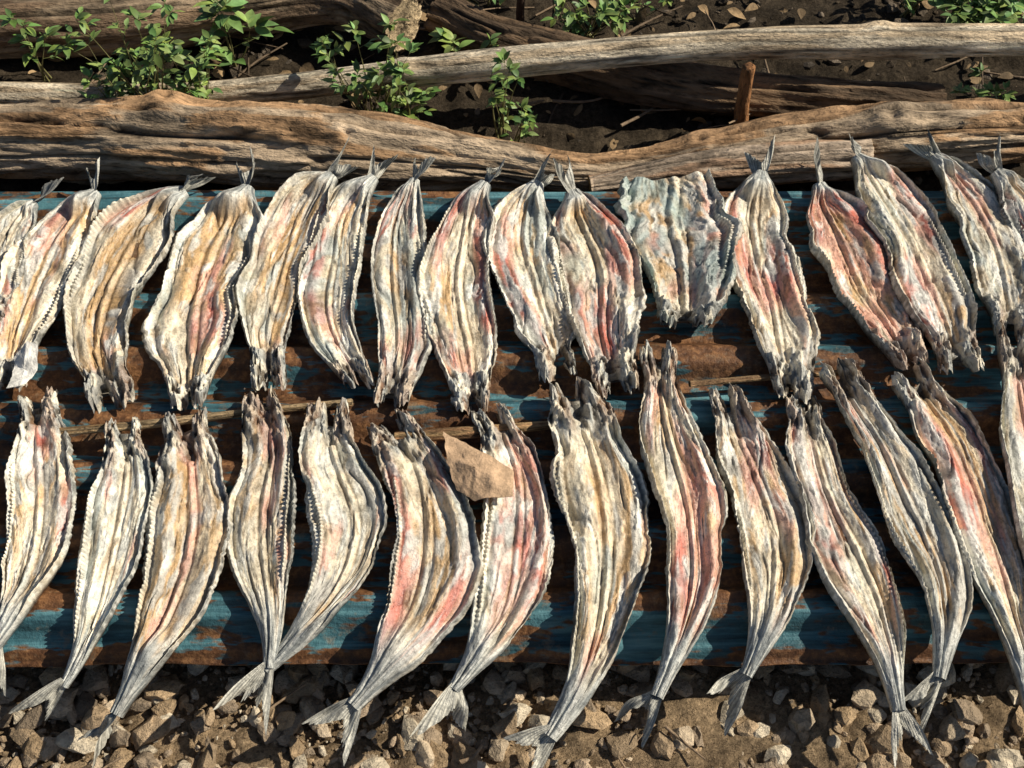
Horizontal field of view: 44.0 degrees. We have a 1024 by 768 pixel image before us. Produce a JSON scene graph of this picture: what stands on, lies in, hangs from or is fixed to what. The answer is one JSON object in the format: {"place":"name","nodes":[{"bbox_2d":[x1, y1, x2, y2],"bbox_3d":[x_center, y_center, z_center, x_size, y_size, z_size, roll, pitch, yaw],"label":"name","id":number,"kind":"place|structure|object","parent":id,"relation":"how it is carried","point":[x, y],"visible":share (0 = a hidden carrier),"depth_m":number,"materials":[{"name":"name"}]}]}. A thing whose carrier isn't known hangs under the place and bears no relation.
{"place":"outdoors","nodes":[
{"label":"outdoors","id":0,"kind":"place"},
{"bbox_2d":[0,0,1023,767],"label":"ground","id":1,"kind":"structure","parent":0,"point":[594,126],"depth_m":1.86,"materials":[{"name":"soil"}]},
{"bbox_2d":[0,8,66,81],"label":"weed plant","id":2,"kind":"object","parent":1,"relation":"on","point":[49,31],"visible":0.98,"depth_m":2.45,"materials":[{"name":"green plant"}]},
{"bbox_2d":[78,59,134,98],"bbox_3d":[-0.737,-0.540,2.409,0.159,0.170,0.113,0,55,0],"label":"weed plant","id":3,"kind":"object","parent":1,"relation":"on","point":[108,90],"visible":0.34,"depth_m":2.38,"materials":[{"name":"green plant"}]},
{"bbox_2d":[47,0,224,96],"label":"weed plant","id":4,"kind":"object","parent":1,"relation":"on","point":[157,54],"visible":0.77,"depth_m":2.32,"materials":[{"name":"green plant"}]},
{"bbox_2d":[154,29,222,98],"bbox_3d":[-0.605,-0.563,2.396,0.118,0.218,0.100,26,59,17],"label":"weed plant","id":5,"kind":"object","parent":1,"relation":"on","point":[197,90],"visible":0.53,"depth_m":2.37,"materials":[{"name":"green plant"}]},
{"bbox_2d":[0,0,421,58],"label":"felled log","id":6,"kind":"object","parent":1,"relation":"on","point":[291,15],"visible":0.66,"depth_m":2.52,"materials":[{"name":"brown wood"}]},
{"bbox_2d":[192,0,292,71],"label":"weed plant","id":7,"kind":"object","parent":1,"relation":"on","point":[209,9],"visible":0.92,"depth_m":2.48,"materials":[{"name":"green plant"}]},
{"bbox_2d":[309,13,423,112],"bbox_3d":[-0.271,-0.580,2.382,0.200,0.259,0.122,13,56,9],"label":"weed plant","id":8,"kind":"object","parent":1,"relation":"on","point":[371,77],"visible":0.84,"depth_m":2.34,"materials":[{"name":"green plant"}]},
{"bbox_2d":[338,59,440,119],"bbox_3d":[-0.228,-0.531,2.397,0.192,0.178,0.115,0,55,0],"label":"weed plant","id":9,"kind":"object","parent":1,"relation":"on","point":[415,96],"visible":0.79,"depth_m":2.38,"materials":[{"name":"green plant"}]},
{"bbox_2d":[428,27,500,52],"bbox_3d":[-0.084,-0.657,2.522,0.157,0.118,0.105,16,56,11],"label":"weed plant","id":10,"kind":"object","parent":1,"relation":"on","point":[446,36],"visible":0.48,"depth_m":2.49,"materials":[{"name":"green plant"}]},
{"bbox_2d":[467,0,505,5],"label":"weed plant","id":11,"kind":"object","parent":1,"relation":"on","point":[499,1],"visible":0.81,"depth_m":2.66,"materials":[{"name":"green plant"}]},
{"bbox_2d":[485,47,524,137],"bbox_3d":[-0.013,-0.540,2.379,0.075,0.219,0.082,0,55,0],"label":"weed plant","id":12,"kind":"object","parent":1,"relation":"on","point":[499,93],"visible":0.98,"depth_m":2.36,"materials":[{"name":"green plant"}]},
{"bbox_2d":[0,89,1023,191],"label":"driftwood log","id":13,"kind":"object","parent":1,"relation":"on","point":[164,136],"visible":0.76,"depth_m":2.30,"materials":[{"name":"brown wood"}]},
{"bbox_2d":[587,139,873,191],"bbox_3d":[0.396,-0.398,2.313,0.520,0.083,0.077,-4,55,-3],"label":"split wood slab","id":14,"kind":"object","parent":13,"relation":"on","point":[790,163],"depth_m":2.29,"materials":[{"name":"brown wood"}]},
{"bbox_2d":[0,20,1023,103],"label":"wooden pole","id":15,"kind":"object","parent":1,"relation":"on","point":[881,40],"visible":0.76,"depth_m":2.38,"materials":[{"name":"grey wood"}]},
{"bbox_2d":[38,0,991,190],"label":"soil clods","id":16,"kind":"object","parent":1,"relation":"on","point":[306,42],"visible":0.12,"depth_m":2.60,"materials":[{"name":"soil"}]},
{"bbox_2d":[500,97,538,142],"bbox_3d":[0.015,-0.482,2.393,0.072,0.130,0.044,-7,55,-5],"label":"weed plant","id":17,"kind":"object","parent":1,"relation":"on","point":[526,117],"visible":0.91,"depth_m":2.38,"materials":[{"name":"green plant"}]},
{"bbox_2d":[516,0,524,21],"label":"wooden stake","id":18,"kind":"object","parent":1,"relation":"on","point":[520,5],"visible":0.41,"depth_m":2.57,"materials":[{"name":"brown wood"}]},
{"bbox_2d":[27,0,1023,149],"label":"leaf litter","id":19,"kind":"object","parent":1,"relation":"on","point":[640,16],"visible":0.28,"depth_m":2.57,"materials":[{"name":"brown plant"}]},
{"bbox_2d":[81,0,1023,767],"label":"twigs","id":20,"kind":"object","parent":1,"relation":"on","point":[667,728],"visible":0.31,"depth_m":2.50,"materials":[{"name":"brown wood"}]},
{"bbox_2d":[541,0,640,37],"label":"weed plant","id":21,"kind":"object","parent":1,"relation":"on","point":[612,12],"visible":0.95,"depth_m":2.56,"materials":[{"name":"green plant"}]},
{"bbox_2d":[600,0,672,23],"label":"weed plant","id":22,"kind":"object","parent":1,"relation":"on","point":[664,2],"visible":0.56,"depth_m":2.64,"materials":[{"name":"green plant"}]},
{"bbox_2d":[423,0,946,116],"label":"rotting log","id":23,"kind":"object","parent":1,"relation":"on","point":[697,88],"visible":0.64,"depth_m":2.44,"materials":[{"name":"brown wood"}]},
{"bbox_2d":[899,0,932,17],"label":"weed plant","id":24,"kind":"object","parent":1,"relation":"on","point":[911,5],"visible":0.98,"depth_m":2.66,"materials":[{"name":"green plant"}]},
{"bbox_2d":[927,0,1023,23],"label":"weed plant","id":25,"kind":"object","parent":1,"relation":"on","point":[986,11],"visible":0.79,"depth_m":2.57,"materials":[{"name":"green plant"}]},
{"bbox_2d":[950,62,1017,101],"bbox_3d":[0.915,-0.558,2.471,0.100,0.088,0.111,-35,62,-22],"label":"weed plant","id":26,"kind":"object","parent":1,"relation":"on","point":[995,91],"visible":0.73,"depth_m":2.45,"materials":[{"name":"green plant"}]},
{"bbox_3d":[-0.283,0.031,2.045,0.081,0.083,0.795,0,55,0],"label":"support beam","id":27,"kind":"object","parent":1,"relation":"on","visible":0},
{"bbox_2d":[0,190,1017,666],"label":"corrugated metal sheet","id":28,"kind":"object","parent":27,"relation":"on","point":[816,630],"visible":0.32,"depth_m":1.95,"materials":[{"name":"metal"}]},
{"bbox_2d":[0,177,63,321],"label":"dried split fish","id":29,"kind":"object","parent":28,"relation":"on","point":[18,220],"visible":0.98,"depth_m":2.15},
{"bbox_2d":[0,386,76,696],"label":"dried split fish","id":30,"kind":"object","parent":28,"relation":"on","point":[40,483],"visible":1,"depth_m":1.84},
{"bbox_2d":[0,157,101,391],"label":"dried split fish","id":31,"kind":"object","parent":28,"relation":"on","point":[53,257],"visible":0.91,"depth_m":2.10},
{"bbox_2d":[6,341,37,388],"bbox_3d":[-0.752,-0.025,1.952,0.041,0.025,0.089,-8,55,-5],"label":"paper scrap","id":32,"kind":"object","parent":31,"relation":"on","point":[25,366],"visible":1,"depth_m":1.96,"materials":[{"name":"white paper"}]},
{"bbox_2d":[9,416,153,724],"bbox_3d":[-0.588,0.251,1.814,0.119,0.070,0.472,6,55,4],"label":"dried split fish","id":33,"kind":"object","parent":28,"relation":"on","point":[115,521],"visible":1,"depth_m":1.81},
{"bbox_2d":[63,174,215,412],"bbox_3d":[-0.643,-0.173,2.078,0.182,0.056,0.521,6,55,4],"label":"dried split fish","id":34,"kind":"object","parent":28,"relation":"on","point":[108,279],"visible":1,"depth_m":2.08},
{"bbox_2d":[78,405,230,767],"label":"dried split fish","id":35,"kind":"object","parent":28,"relation":"on","point":[187,537],"visible":1,"depth_m":1.80},
{"bbox_2d":[141,149,264,410],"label":"dried split fish","id":36,"kind":"object","parent":28,"relation":"on","point":[188,325],"visible":0.97,"depth_m":2.07},
{"bbox_2d":[59,398,352,434],"bbox_3d":[-0.471,0.052,1.941,0.454,0.015,0.017,-6,55,-4],"label":"bamboo strip","id":37,"kind":"object","parent":28,"relation":"on","point":[145,424],"visible":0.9,"depth_m":1.93,"materials":[{"name":"brown wood"}]},
{"bbox_2d":[225,386,296,733],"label":"dried split fish","id":38,"kind":"object","parent":28,"relation":"on","point":[260,516],"visible":1,"depth_m":1.83},
{"bbox_2d":[234,138,358,392],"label":"dried split fish","id":39,"kind":"object","parent":28,"relation":"on","point":[265,288],"visible":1,"depth_m":2.10},
{"bbox_2d":[213,397,387,709],"bbox_3d":[-0.272,0.243,1.820,0.167,0.087,0.504,8,55,6],"label":"dried split fish","id":40,"kind":"object","parent":28,"relation":"on","point":[346,508],"visible":1,"depth_m":1.82},
{"bbox_2d":[296,146,397,388],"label":"dried split fish","id":41,"kind":"object","parent":28,"relation":"on","point":[326,290],"visible":1,"depth_m":2.09},
{"bbox_2d":[302,408,484,764],"bbox_3d":[-0.146,0.269,1.794,0.213,0.061,0.545,6,55,4],"label":"dried split fish","id":42,"kind":"object","parent":28,"relation":"on","point":[437,564],"visible":1,"depth_m":1.79},
{"bbox_2d":[370,156,435,407],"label":"dried split fish","id":43,"kind":"object","parent":28,"relation":"on","point":[399,246],"visible":1,"depth_m":2.07},
{"bbox_2d":[416,159,504,415],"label":"dried split fish","id":44,"kind":"object","parent":28,"relation":"on","point":[453,284],"visible":1,"depth_m":2.07},
{"bbox_2d":[393,421,549,440],"bbox_3d":[-0.051,0.072,1.923,0.256,0.020,0.022,-4,55,-3],"label":"bamboo strip","id":45,"kind":"object","parent":28,"relation":"on","point":[463,432],"visible":0.69,"depth_m":1.92,"materials":[{"name":"brown wood"}]},
{"bbox_2d":[409,402,554,737],"bbox_3d":[-0.020,0.260,1.813,0.156,0.080,0.530,7,55,5],"label":"dried split fish","id":46,"kind":"object","parent":28,"relation":"on","point":[517,542],"visible":0.96,"depth_m":1.80},
{"bbox_2d":[443,431,513,500],"bbox_3d":[-0.060,0.128,1.856,0.152,0.020,0.074,28,60,18],"label":"flat stone","id":47,"kind":"object","parent":46,"relation":"on","point":[488,476],"visible":1,"depth_m":1.85,"materials":[{"name":"beige stone"}]},
{"bbox_2d":[481,152,579,383],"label":"dried split fish","id":48,"kind":"object","parent":28,"relation":"on","point":[525,272],"visible":0.97,"depth_m":2.09},
{"bbox_2d":[504,376,651,767],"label":"dried split fish","id":49,"kind":"object","parent":28,"relation":"on","point":[598,485],"visible":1,"depth_m":1.81},
{"bbox_2d":[546,155,646,398],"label":"dried split fish","id":50,"kind":"object","parent":28,"relation":"on","point":[601,263],"visible":1,"depth_m":2.08},
{"bbox_2d":[613,339,727,748],"bbox_3d":[0.238,0.215,1.836,0.142,0.088,0.654,5,55,4],"label":"dried split fish","id":51,"kind":"object","parent":28,"relation":"on","point":[688,487],"visible":1,"depth_m":1.82},
{"bbox_2d":[613,169,743,328],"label":"dried split fish","id":52,"kind":"object","parent":28,"relation":"on","point":[686,232],"visible":1,"depth_m":2.12},
{"bbox_2d":[707,382,815,735],"bbox_3d":[0.359,0.236,1.835,0.155,0.094,0.538,4,55,3],"label":"dried split fish","id":53,"kind":"object","parent":28,"relation":"on","point":[757,475],"visible":1,"depth_m":1.82},
{"bbox_2d":[688,370,838,386],"bbox_3d":[0.405,-0.010,1.986,0.259,0.011,0.012,-4,55,-3],"label":"bamboo strip","id":54,"kind":"object","parent":28,"relation":"on","point":[739,379],"visible":0.65,"depth_m":1.98,"materials":[{"name":"brown wood"}]},
{"bbox_2d":[725,136,820,403],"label":"dried split fish","id":55,"kind":"object","parent":28,"relation":"on","point":[769,287],"visible":0.96,"depth_m":2.08},
{"bbox_2d":[785,395,932,766],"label":"dried split fish","id":56,"kind":"object","parent":28,"relation":"on","point":[855,574],"visible":1,"depth_m":1.80},
{"bbox_2d":[806,137,928,370],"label":"dried split fish","id":57,"kind":"object","parent":28,"relation":"on","point":[847,250],"visible":0.98,"depth_m":2.10},
{"bbox_2d":[819,357,973,730],"bbox_3d":[0.567,0.208,1.833,0.139,0.079,0.594,-4,55,-3],"label":"dried split fish","id":58,"kind":"object","parent":28,"relation":"on","point":[915,511],"visible":1,"depth_m":1.82},
{"bbox_2d":[848,132,984,374],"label":"dried split fish","id":59,"kind":"object","parent":28,"relation":"on","point":[938,303],"visible":1,"depth_m":2.10},
{"bbox_2d":[891,358,1023,712],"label":"dried split fish","id":60,"kind":"object","parent":28,"relation":"on","point":[951,440],"visible":0.98,"depth_m":1.84},
{"bbox_2d":[903,127,1023,340],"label":"dried split fish","id":61,"kind":"object","parent":28,"relation":"on","point":[992,242],"visible":0.97,"depth_m":2.13},
{"bbox_2d":[976,135,1023,259],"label":"dried split fish","id":62,"kind":"object","parent":28,"relation":"on","point":[1008,185],"visible":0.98,"depth_m":2.19},
{"bbox_2d":[996,321,1023,561],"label":"dried split fish","id":63,"kind":"object","parent":28,"relation":"on","point":[1011,422],"visible":1,"depth_m":1.91},
{"bbox_2d":[0,662,1023,767],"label":"gravel","id":64,"kind":"structure","parent":0,"point":[961,718],"depth_m":1.78,"materials":[{"name":"stone"}]},
{"bbox_2d":[733,62,755,124],"bbox_3d":[0.440,-0.530,2.405,0.033,0.185,0.033,0,55,0],"label":"wooden stake","id":65,"kind":"object","parent":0,"point":[741,112],"visible":0.7,"depth_m":2.37,"materials":[{"name":"brown wood"}]}
]}

